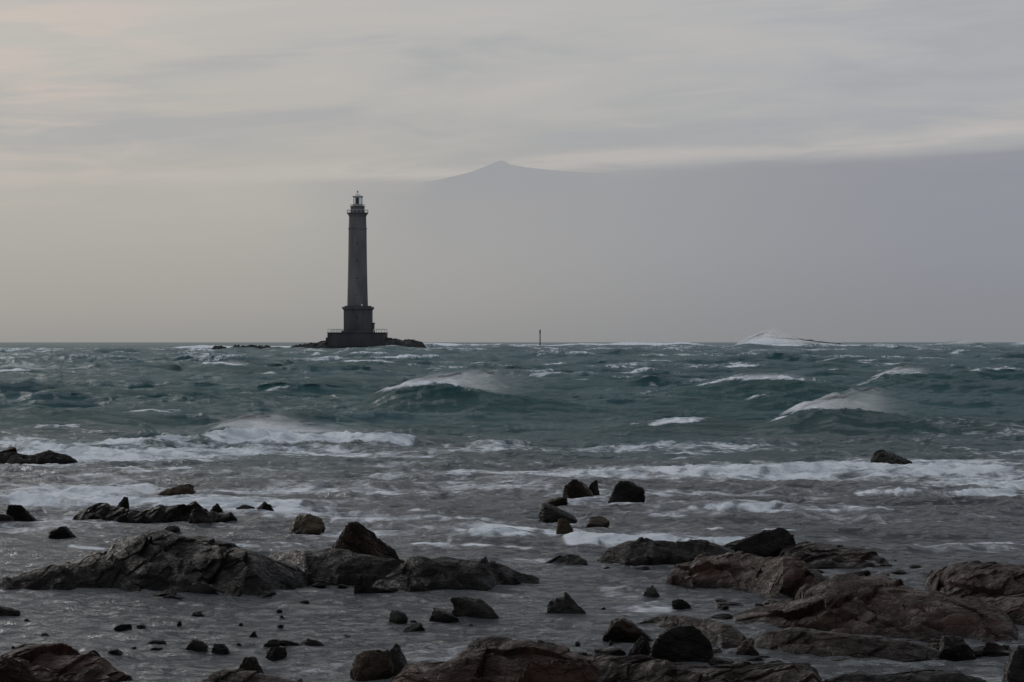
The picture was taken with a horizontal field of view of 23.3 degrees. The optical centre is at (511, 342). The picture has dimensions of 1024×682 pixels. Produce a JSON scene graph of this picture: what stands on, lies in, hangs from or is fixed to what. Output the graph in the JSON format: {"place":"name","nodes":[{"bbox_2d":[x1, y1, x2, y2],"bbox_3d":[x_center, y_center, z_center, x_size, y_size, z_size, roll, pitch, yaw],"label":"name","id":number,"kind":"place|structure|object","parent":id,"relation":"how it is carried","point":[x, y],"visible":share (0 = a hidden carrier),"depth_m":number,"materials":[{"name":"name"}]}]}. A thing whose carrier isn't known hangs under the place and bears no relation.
{"place":"outdoors","nodes":[
{"label":"outdoors","id":0,"kind":"place"},
{"bbox_2d":[0,342,1023,681],"bbox_3d":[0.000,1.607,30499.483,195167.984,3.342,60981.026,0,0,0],"label":"sea","id":1,"kind":"structure","parent":0,"point":[470,450],"depth_m":43.51,"materials":[{"name":"liquid"}]},
{"bbox_2d":[0,514,14,521],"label":"rock","id":2,"kind":"object","parent":1,"relation":"on","point":[4,517],"visible":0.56,"depth_m":31.47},
{"bbox_2d":[0,606,19,615],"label":"rock","id":3,"kind":"object","parent":1,"relation":"on","point":[6,611],"visible":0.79,"depth_m":21.02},
{"bbox_2d":[0,657,40,681],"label":"boulder","id":4,"kind":"object","parent":1,"relation":"in","point":[12,669],"visible":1,"depth_m":15.53,"materials":[{"name":"stone"}]},
{"bbox_2d":[6,504,37,521],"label":"boulder","id":5,"kind":"object","parent":1,"relation":"on","point":[21,513],"visible":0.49,"depth_m":31.74,"materials":[{"name":"stone"}]},
{"bbox_2d":[0,447,76,464],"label":"rock outcrop","id":6,"kind":"object","parent":1,"relation":"in","point":[10,455],"visible":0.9,"depth_m":47.06,"materials":[{"name":"stone"}]},
{"bbox_2d":[47,526,75,538],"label":"rock","id":7,"kind":"object","parent":1,"relation":"on","point":[62,532],"visible":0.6,"depth_m":29.17,"materials":[{"name":"stone"}]},
{"bbox_2d":[0,643,132,681],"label":"rock outcrop","id":8,"kind":"object","parent":1,"relation":"in","point":[57,662],"visible":0.86,"depth_m":17.07,"materials":[{"name":"stone"}]},
{"bbox_2d":[108,649,122,655],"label":"rock","id":9,"kind":"object","parent":1,"relation":"on","point":[118,652],"visible":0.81,"depth_m":18.26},
{"bbox_2d":[114,624,131,631],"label":"rock","id":10,"kind":"object","parent":1,"relation":"on","point":[121,628],"visible":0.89,"depth_m":19.91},
{"bbox_2d":[117,496,128,508],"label":"boulder","id":11,"kind":"object","parent":1,"relation":"on","point":[124,502],"visible":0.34,"depth_m":33.62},
{"bbox_2d":[137,624,145,628],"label":"stone","id":12,"kind":"object","parent":1,"relation":"on","point":[141,626],"visible":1,"depth_m":20.07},
{"bbox_2d":[72,501,236,523],"bbox_3d":[-4.611,2.263,32.345,2.184,0.394,1.190,0,0,0],"label":"rock outcrop","id":13,"kind":"object","parent":1,"relation":"in","point":[160,513],"visible":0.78,"depth_m":32.02,"materials":[{"name":"stone"}]},
{"bbox_2d":[0,528,309,596],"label":"rock outcrop","id":14,"kind":"object","parent":1,"relation":"in","point":[156,559],"visible":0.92,"depth_m":23.21,"materials":[{"name":"stone"}]},
{"bbox_2d":[147,639,165,643],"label":"rock","id":15,"kind":"object","parent":1,"relation":"on","point":[157,641],"visible":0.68,"depth_m":18.90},
{"bbox_2d":[150,647,162,649],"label":"stone","id":16,"kind":"object","parent":1,"relation":"on","point":[156,648],"visible":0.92,"depth_m":18.53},
{"bbox_2d":[153,592,169,596],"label":"rock","id":17,"kind":"object","parent":1,"relation":"on","point":[159,594],"visible":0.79,"depth_m":22.53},
{"bbox_2d":[162,590,176,594],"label":"rock","id":18,"kind":"object","parent":1,"relation":"on","point":[170,592],"visible":0.5,"depth_m":22.62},
{"bbox_2d":[164,525,179,531],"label":"rock","id":19,"kind":"object","parent":1,"relation":"on","point":[172,528],"visible":0.44,"depth_m":29.92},
{"bbox_2d":[163,595,185,598],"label":"rock","id":20,"kind":"object","parent":1,"relation":"on","point":[174,596],"visible":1,"depth_m":22.32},
{"bbox_2d":[157,484,195,495],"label":"rock","id":21,"kind":"object","parent":1,"relation":"on","point":[183,489],"visible":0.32,"depth_m":37.09,"materials":[{"name":"stone"}]},
{"bbox_2d":[185,639,207,651],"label":"rock","id":22,"kind":"object","parent":1,"relation":"on","point":[196,645],"visible":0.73,"depth_m":18.42,"materials":[{"name":"stone"}]},
{"bbox_2d":[192,613,204,616],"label":"stone","id":23,"kind":"object","parent":1,"relation":"on","point":[197,614],"visible":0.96,"depth_m":20.89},
{"bbox_2d":[188,508,212,523],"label":"boulder","id":24,"kind":"object","parent":1,"relation":"on","point":[198,516],"visible":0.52,"depth_m":31.22,"materials":[{"name":"stone"}]},
{"bbox_2d":[210,503,222,512],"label":"rock","id":25,"kind":"object","parent":1,"relation":"on","point":[217,508],"visible":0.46,"depth_m":33.42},
{"bbox_2d":[211,346,226,348],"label":"reef","id":26,"kind":"object","parent":1,"relation":"in","point":[218,347],"visible":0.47,"depth_m":698.74},
{"bbox_2d":[211,644,229,654],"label":"rock","id":27,"kind":"object","parent":1,"relation":"on","point":[221,649],"visible":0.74,"depth_m":18.37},
{"bbox_2d":[236,504,254,508],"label":"rock","id":28,"kind":"object","parent":1,"relation":"on","point":[243,506],"visible":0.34,"depth_m":33.60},
{"bbox_2d":[199,669,303,681],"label":"rock outcrop","id":29,"kind":"object","parent":1,"relation":"on","point":[236,675],"visible":1,"depth_m":16.66,"materials":[{"name":"stone"}]},
{"bbox_2d":[239,657,263,673],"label":"boulder","id":30,"kind":"object","parent":1,"relation":"in","point":[250,664],"visible":0.52,"depth_m":17.12,"materials":[{"name":"stone"}]},
{"bbox_2d":[249,631,256,636],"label":"rock","id":31,"kind":"object","parent":1,"relation":"on","point":[253,634],"visible":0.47,"depth_m":19.28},
{"bbox_2d":[233,344,279,348],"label":"reef","id":32,"kind":"object","parent":1,"relation":"in","point":[259,346],"visible":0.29,"depth_m":699.28},
{"bbox_2d":[257,502,273,510],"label":"rock","id":33,"kind":"object","parent":1,"relation":"on","point":[265,505],"visible":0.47,"depth_m":33.41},
{"bbox_2d":[258,591,273,597],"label":"rock","id":34,"kind":"object","parent":1,"relation":"on","point":[262,594],"visible":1,"depth_m":22.53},
{"bbox_2d":[262,639,279,647],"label":"rock","id":35,"kind":"object","parent":1,"relation":"on","point":[272,643],"visible":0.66,"depth_m":18.73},
{"bbox_2d":[266,647,286,660],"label":"rock","id":36,"kind":"object","parent":1,"relation":"on","point":[275,653],"visible":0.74,"depth_m":18.07,"materials":[{"name":"stone"}]},
{"bbox_2d":[279,640,299,645],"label":"rock","id":37,"kind":"object","parent":1,"relation":"on","point":[285,643],"visible":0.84,"depth_m":18.83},
{"bbox_2d":[300,600,309,603],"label":"stone","id":38,"kind":"object","parent":1,"relation":"on","point":[305,601],"visible":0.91,"depth_m":21.89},
{"bbox_2d":[288,513,325,534],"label":"boulder","id":39,"kind":"object","parent":1,"relation":"in","point":[308,524],"visible":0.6,"depth_m":30.03,"materials":[{"name":"stone"}]},
{"bbox_2d":[300,638,323,645],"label":"rock","id":40,"kind":"object","parent":1,"relation":"on","point":[308,642],"visible":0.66,"depth_m":18.83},
{"bbox_2d":[311,583,326,586],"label":"rock","id":41,"kind":"object","parent":1,"relation":"on","point":[319,585],"visible":1,"depth_m":23.50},
{"bbox_2d":[268,548,404,586],"bbox_3d":[-1.822,2.249,24.384,2.930,0.450,1.111,0,0,44],"label":"rock outcrop","id":42,"kind":"object","parent":1,"relation":"in","point":[332,566],"visible":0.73,"depth_m":23.88,"materials":[{"name":"stone"}]},
{"bbox_2d":[336,584,347,588],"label":"rock","id":43,"kind":"object","parent":1,"relation":"on","point":[341,586],"visible":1,"depth_m":23.38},
{"bbox_2d":[290,337,425,348],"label":"rocky islet","id":44,"kind":"object","parent":1,"relation":"in","point":[398,342],"visible":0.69,"depth_m":792.36,"materials":[{"name":"stone"}]},
{"bbox_2d":[323,190,387,346],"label":"lighthouse","id":45,"kind":"object","parent":44,"relation":"on","point":[359,328],"visible":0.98,"depth_m":796.95,"materials":[{"name":"stone"}]},
{"bbox_2d":[354,575,371,593],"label":"rock","id":46,"kind":"object","parent":1,"relation":"on","point":[362,585],"visible":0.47,"depth_m":22.69,"materials":[{"name":"stone"}]},
{"bbox_2d":[332,521,399,559],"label":"boulder","id":47,"kind":"object","parent":1,"relation":"on","point":[356,537],"visible":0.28,"depth_m":25.58,"materials":[{"name":"stone"}]},
{"bbox_2d":[350,649,393,680],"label":"boulder","id":48,"kind":"object","parent":1,"relation":"on","point":[370,665],"visible":0.99,"depth_m":16.87,"materials":[{"name":"stone"}]},
{"bbox_2d":[371,587,383,592],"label":"rock","id":49,"kind":"object","parent":1,"relation":"on","point":[375,590],"visible":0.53,"depth_m":22.88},
{"bbox_2d":[379,587,397,592],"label":"rock","id":50,"kind":"object","parent":1,"relation":"on","point":[387,589],"visible":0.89,"depth_m":22.90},
{"bbox_2d":[389,643,406,676],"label":"boulder","id":51,"kind":"object","parent":1,"relation":"in","point":[398,660],"visible":0.38,"depth_m":17.19,"materials":[{"name":"stone"}]},
{"bbox_2d":[389,610,407,623],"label":"rock","id":52,"kind":"object","parent":1,"relation":"on","point":[397,617],"visible":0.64,"depth_m":20.25,"materials":[{"name":"stone"}]},
{"bbox_2d":[403,622,424,632],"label":"rock","id":53,"kind":"object","parent":1,"relation":"on","point":[416,627],"visible":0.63,"depth_m":19.83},
{"bbox_2d":[429,607,459,622],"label":"rock","id":54,"kind":"object","parent":1,"relation":"on","point":[439,615],"visible":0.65,"depth_m":20.40,"materials":[{"name":"stone"}]},
{"bbox_2d":[372,556,538,591],"bbox_3d":[-0.594,2.265,23.735,1.354,0.453,1.804,0,0,29],"label":"rock outcrop","id":55,"kind":"object","parent":1,"relation":"in","point":[417,574],"visible":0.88,"depth_m":23.39,"materials":[{"name":"stone"}]},
{"bbox_2d":[450,596,498,618],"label":"boulder","id":56,"kind":"object","parent":1,"relation":"in","point":[470,607],"visible":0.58,"depth_m":20.65,"materials":[{"name":"stone"}]},
{"bbox_2d":[392,640,587,681],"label":"rock outcrop","id":57,"kind":"object","parent":1,"relation":"in","point":[508,661],"visible":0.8,"depth_m":16.63,"materials":[{"name":"stone"}]},
{"bbox_2d":[467,636,512,648],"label":"rock outcrop","id":58,"kind":"object","parent":1,"relation":"on","point":[489,641],"visible":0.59,"depth_m":18.70,"materials":[{"name":"stone"}]},
{"bbox_2d":[546,497,567,505],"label":"rock","id":59,"kind":"object","parent":1,"relation":"on","point":[560,501],"visible":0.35,"depth_m":34.84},
{"bbox_2d":[538,503,576,522],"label":"boulder","id":60,"kind":"object","parent":1,"relation":"in","point":[549,513],"visible":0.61,"depth_m":32.21,"materials":[{"name":"stone"}]},
{"bbox_2d":[517,658,599,681],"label":"boulder","id":61,"kind":"object","parent":1,"relation":"in","point":[571,670],"visible":1,"depth_m":14.78,"materials":[{"name":"stone"}]},
{"bbox_2d":[544,592,585,613],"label":"boulder","id":62,"kind":"object","parent":1,"relation":"in","point":[566,603],"visible":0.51,"depth_m":20.94,"materials":[{"name":"stone"}]},
{"bbox_2d":[556,518,573,533],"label":"boulder","id":63,"kind":"object","parent":1,"relation":"in","point":[564,526],"visible":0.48,"depth_m":29.29,"materials":[{"name":"stone"}]},
{"bbox_2d":[543,554,587,564],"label":"rock outcrop","id":64,"kind":"object","parent":1,"relation":"on","point":[569,559],"visible":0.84,"depth_m":25.71,"materials":[{"name":"stone"}]},
{"bbox_2d":[562,479,593,498],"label":"boulder","id":65,"kind":"object","parent":1,"relation":"in","point":[574,488],"visible":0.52,"depth_m":35.56,"materials":[{"name":"stone"}]},
{"bbox_2d":[589,480,599,495],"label":"boulder","id":66,"kind":"object","parent":1,"relation":"on","point":[593,487],"visible":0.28,"depth_m":36.20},
{"bbox_2d":[585,516,609,527],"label":"rock","id":67,"kind":"object","parent":1,"relation":"on","point":[600,521],"visible":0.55,"depth_m":31.16,"materials":[{"name":"stone"}]},
{"bbox_2d":[594,648,626,655],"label":"rock","id":68,"kind":"object","parent":1,"relation":"on","point":[613,651],"visible":0.64,"depth_m":18.25,"materials":[{"name":"stone"}]},
{"bbox_2d":[608,480,644,502],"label":"boulder","id":69,"kind":"object","parent":1,"relation":"in","point":[625,491],"visible":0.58,"depth_m":35.10,"materials":[{"name":"stone"}]},
{"bbox_2d":[602,618,652,642],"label":"boulder","id":70,"kind":"object","parent":1,"relation":"on","point":[623,630],"visible":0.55,"depth_m":19.12,"materials":[{"name":"stone"}]},
{"bbox_2d":[627,636,650,655],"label":"boulder","id":71,"kind":"object","parent":1,"relation":"on","point":[641,645],"visible":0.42,"depth_m":18.12,"materials":[{"name":"stone"}]},
{"bbox_2d":[635,566,649,569],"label":"stone","id":72,"kind":"object","parent":1,"relation":"on","point":[643,568],"visible":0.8,"depth_m":25.16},
{"bbox_2d":[643,585,659,597],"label":"rock","id":73,"kind":"object","parent":1,"relation":"on","point":[650,591],"visible":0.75,"depth_m":22.51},
{"bbox_2d":[599,537,734,565],"bbox_3d":[1.705,2.249,25.852,1.095,0.444,1.890,0,0,-41],"label":"rock outcrop","id":74,"kind":"object","parent":1,"relation":"in","point":[639,551],"visible":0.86,"depth_m":25.63,"materials":[{"name":"stone"}]},
{"bbox_2d":[649,625,713,662],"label":"boulder","id":75,"kind":"object","parent":1,"relation":"on","point":[679,643],"visible":0.62,"depth_m":17.89,"materials":[{"name":"stone"}]},
{"bbox_2d":[672,599,690,609],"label":"rock","id":76,"kind":"object","parent":1,"relation":"on","point":[679,604],"visible":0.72,"depth_m":21.49,"materials":[{"name":"stone"}]},
{"bbox_2d":[639,615,753,648],"bbox_3d":[1.478,2.301,19.640,0.457,0.217,2.051,0,0,-20],"label":"rock outcrop","id":77,"kind":"object","parent":1,"relation":"in","point":[722,635],"visible":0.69,"depth_m":19.33,"materials":[{"name":"stone"}]},
{"bbox_2d":[578,652,821,681],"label":"rock outcrop","id":78,"kind":"object","parent":1,"relation":"in","point":[640,668],"visible":0.94,"depth_m":16.55,"materials":[{"name":"stone"}]},
{"bbox_2d":[713,648,722,653],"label":"rock","id":79,"kind":"object","parent":1,"relation":"on","point":[717,650],"visible":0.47,"depth_m":18.34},
{"bbox_2d":[707,657,735,665],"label":"rock","id":80,"kind":"object","parent":1,"relation":"on","point":[712,661],"visible":0.81,"depth_m":17.79,"materials":[{"name":"stone"}]},
{"bbox_2d":[715,599,727,602],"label":"rock","id":81,"kind":"object","parent":1,"relation":"on","point":[718,600],"visible":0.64,"depth_m":21.98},
{"bbox_2d":[711,614,732,618],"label":"rock","id":82,"kind":"object","parent":1,"relation":"on","point":[722,616],"visible":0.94,"depth_m":20.77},
{"bbox_2d":[717,605,728,609],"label":"rock","id":83,"kind":"object","parent":1,"relation":"on","point":[722,607],"visible":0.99,"depth_m":21.49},
{"bbox_2d":[717,601,743,605],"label":"rock","id":84,"kind":"object","parent":1,"relation":"on","point":[731,603],"visible":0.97,"depth_m":21.69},
{"bbox_2d":[665,551,829,598],"bbox_3d":[2.410,2.244,23.466,1.447,0.534,2.506,0,0,-33],"label":"rock outcrop","id":85,"kind":"object","parent":1,"relation":"in","point":[766,577],"visible":0.79,"depth_m":23.34,"materials":[{"name":"stone"}]},
{"bbox_2d":[735,639,759,655],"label":"boulder","id":86,"kind":"object","parent":1,"relation":"on","point":[745,647],"visible":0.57,"depth_m":18.20,"materials":[{"name":"stone"}]},
{"bbox_2d":[746,657,763,660],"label":"rock","id":87,"kind":"object","parent":1,"relation":"on","point":[756,659],"visible":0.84,"depth_m":17.92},
{"bbox_2d":[723,527,795,556],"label":"boulder","id":88,"kind":"object","parent":1,"relation":"on","point":[769,543],"visible":0.41,"depth_m":26.57,"materials":[{"name":"stone"}]},
{"bbox_2d":[741,335,779,344],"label":"sea spray","id":89,"kind":"object","parent":1,"relation":"on","point":[766,342],"visible":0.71,"depth_m":1100.88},
{"bbox_2d":[761,599,775,604],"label":"rock","id":90,"kind":"object","parent":1,"relation":"on","point":[766,602],"visible":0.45,"depth_m":21.75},
{"bbox_2d":[766,597,794,601],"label":"rock","id":91,"kind":"object","parent":1,"relation":"on","point":[778,599],"visible":0.34,"depth_m":21.88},
{"bbox_2d":[768,593,794,599],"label":"rock","id":92,"kind":"object","parent":1,"relation":"on","point":[778,595],"visible":0.39,"depth_m":22.09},
{"bbox_2d":[787,396,832,410],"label":"sea spray","id":93,"kind":"object","parent":1,"relation":"on","point":[798,405],"visible":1,"depth_m":63.44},
{"bbox_2d":[779,541,888,568],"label":"rock outcrop","id":94,"kind":"object","parent":1,"relation":"on","point":[819,556],"visible":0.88,"depth_m":25.78,"materials":[{"name":"stone"}]},
{"bbox_2d":[832,658,847,660],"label":"rock","id":95,"kind":"object","parent":1,"relation":"on","point":[842,659],"visible":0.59,"depth_m":17.84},
{"bbox_2d":[753,627,942,661],"bbox_3d":[2.431,2.277,18.562,1.729,0.228,1.026,0,0,42],"label":"rock outcrop","id":96,"kind":"object","parent":1,"relation":"on","point":[800,641],"visible":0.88,"depth_m":18.33,"materials":[{"name":"stone"}]},
{"bbox_2d":[853,570,870,575],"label":"stone","id":97,"kind":"object","parent":1,"relation":"on","point":[866,572],"visible":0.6,"depth_m":24.54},
{"bbox_2d":[731,572,1018,646],"bbox_3d":[2.937,2.259,20.981,2.372,0.456,4.846,0,0,0],"label":"rock outcrop","id":98,"kind":"object","parent":1,"relation":"in","point":[852,603],"visible":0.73,"depth_m":20.20,"materials":[{"name":"stone"}]},
{"bbox_2d":[879,563,892,566],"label":"stone","id":99,"kind":"object","parent":1,"relation":"on","point":[886,565],"visible":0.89,"depth_m":25.46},
{"bbox_2d":[870,449,911,463],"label":"rock outcrop","id":100,"kind":"object","parent":1,"relation":"on","point":[881,456],"visible":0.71,"depth_m":46.41,"materials":[{"name":"stone"}]},
{"bbox_2d":[892,569,906,573],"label":"stone","id":101,"kind":"object","parent":1,"relation":"on","point":[899,571],"visible":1,"depth_m":24.84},
{"bbox_2d":[823,669,986,681],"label":"rock outcrop","id":102,"kind":"object","parent":1,"relation":"on","point":[925,675],"visible":1,"depth_m":16.59,"materials":[{"name":"stone"}]},
{"bbox_2d":[909,564,921,567],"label":"stone","id":103,"kind":"object","parent":1,"relation":"on","point":[916,566],"visible":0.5,"depth_m":25.25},
{"bbox_2d":[926,642,939,649],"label":"rock","id":104,"kind":"object","parent":1,"relation":"on","point":[934,645],"visible":0.28,"depth_m":18.61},
{"bbox_2d":[927,639,940,642],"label":"rock","id":105,"kind":"object","parent":1,"relation":"on","point":[936,640],"visible":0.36,"depth_m":18.92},
{"bbox_2d":[939,635,975,661],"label":"boulder","id":106,"kind":"object","parent":1,"relation":"on","point":[954,648],"visible":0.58,"depth_m":18.12,"materials":[{"name":"stone"}]},
{"bbox_2d":[925,560,1023,597],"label":"rock outcrop","id":107,"kind":"object","parent":1,"relation":"in","point":[978,579],"visible":0.84,"depth_m":22.76,"materials":[{"name":"stone"}]},
{"bbox_2d":[973,649,984,656],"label":"rock","id":108,"kind":"object","parent":1,"relation":"on","point":[977,653],"visible":0.73,"depth_m":18.34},
{"bbox_2d":[982,642,1005,656],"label":"rock","id":109,"kind":"object","parent":1,"relation":"on","point":[988,646],"visible":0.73,"depth_m":18.40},
{"bbox_2d":[981,650,1010,656],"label":"rock","id":110,"kind":"object","parent":1,"relation":"on","point":[994,653],"visible":0.92,"depth_m":18.32,"materials":[{"name":"stone"}]},
{"bbox_2d":[980,593,1023,625],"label":"rock outcrop","id":111,"kind":"object","parent":1,"relation":"on","point":[1012,606],"visible":0.31,"depth_m":20.73,"materials":[{"name":"stone"}]},
{"bbox_2d":[1001,645,1011,650],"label":"rock","id":112,"kind":"object","parent":1,"relation":"on","point":[1006,647],"visible":0.48,"depth_m":18.66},
{"bbox_2d":[1002,645,1023,681],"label":"boulder","id":113,"kind":"object","parent":1,"relation":"on","point":[1013,670],"visible":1,"depth_m":16.01,"materials":[{"name":"stone"}]},
{"bbox_2d":[0,0,1023,341],"label":"sky","id":114,"kind":"structure","parent":0,"point":[171,170],"materials":[{"name":"grey"}]},
{"bbox_2d":[435,160,596,188],"bbox_3d":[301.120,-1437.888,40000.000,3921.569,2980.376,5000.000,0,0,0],"label":"distant mountain","id":115,"kind":"structure","parent":0,"point":[500,174],"depth_m":39807.29,"materials":[{"name":"grey"}]}
]}

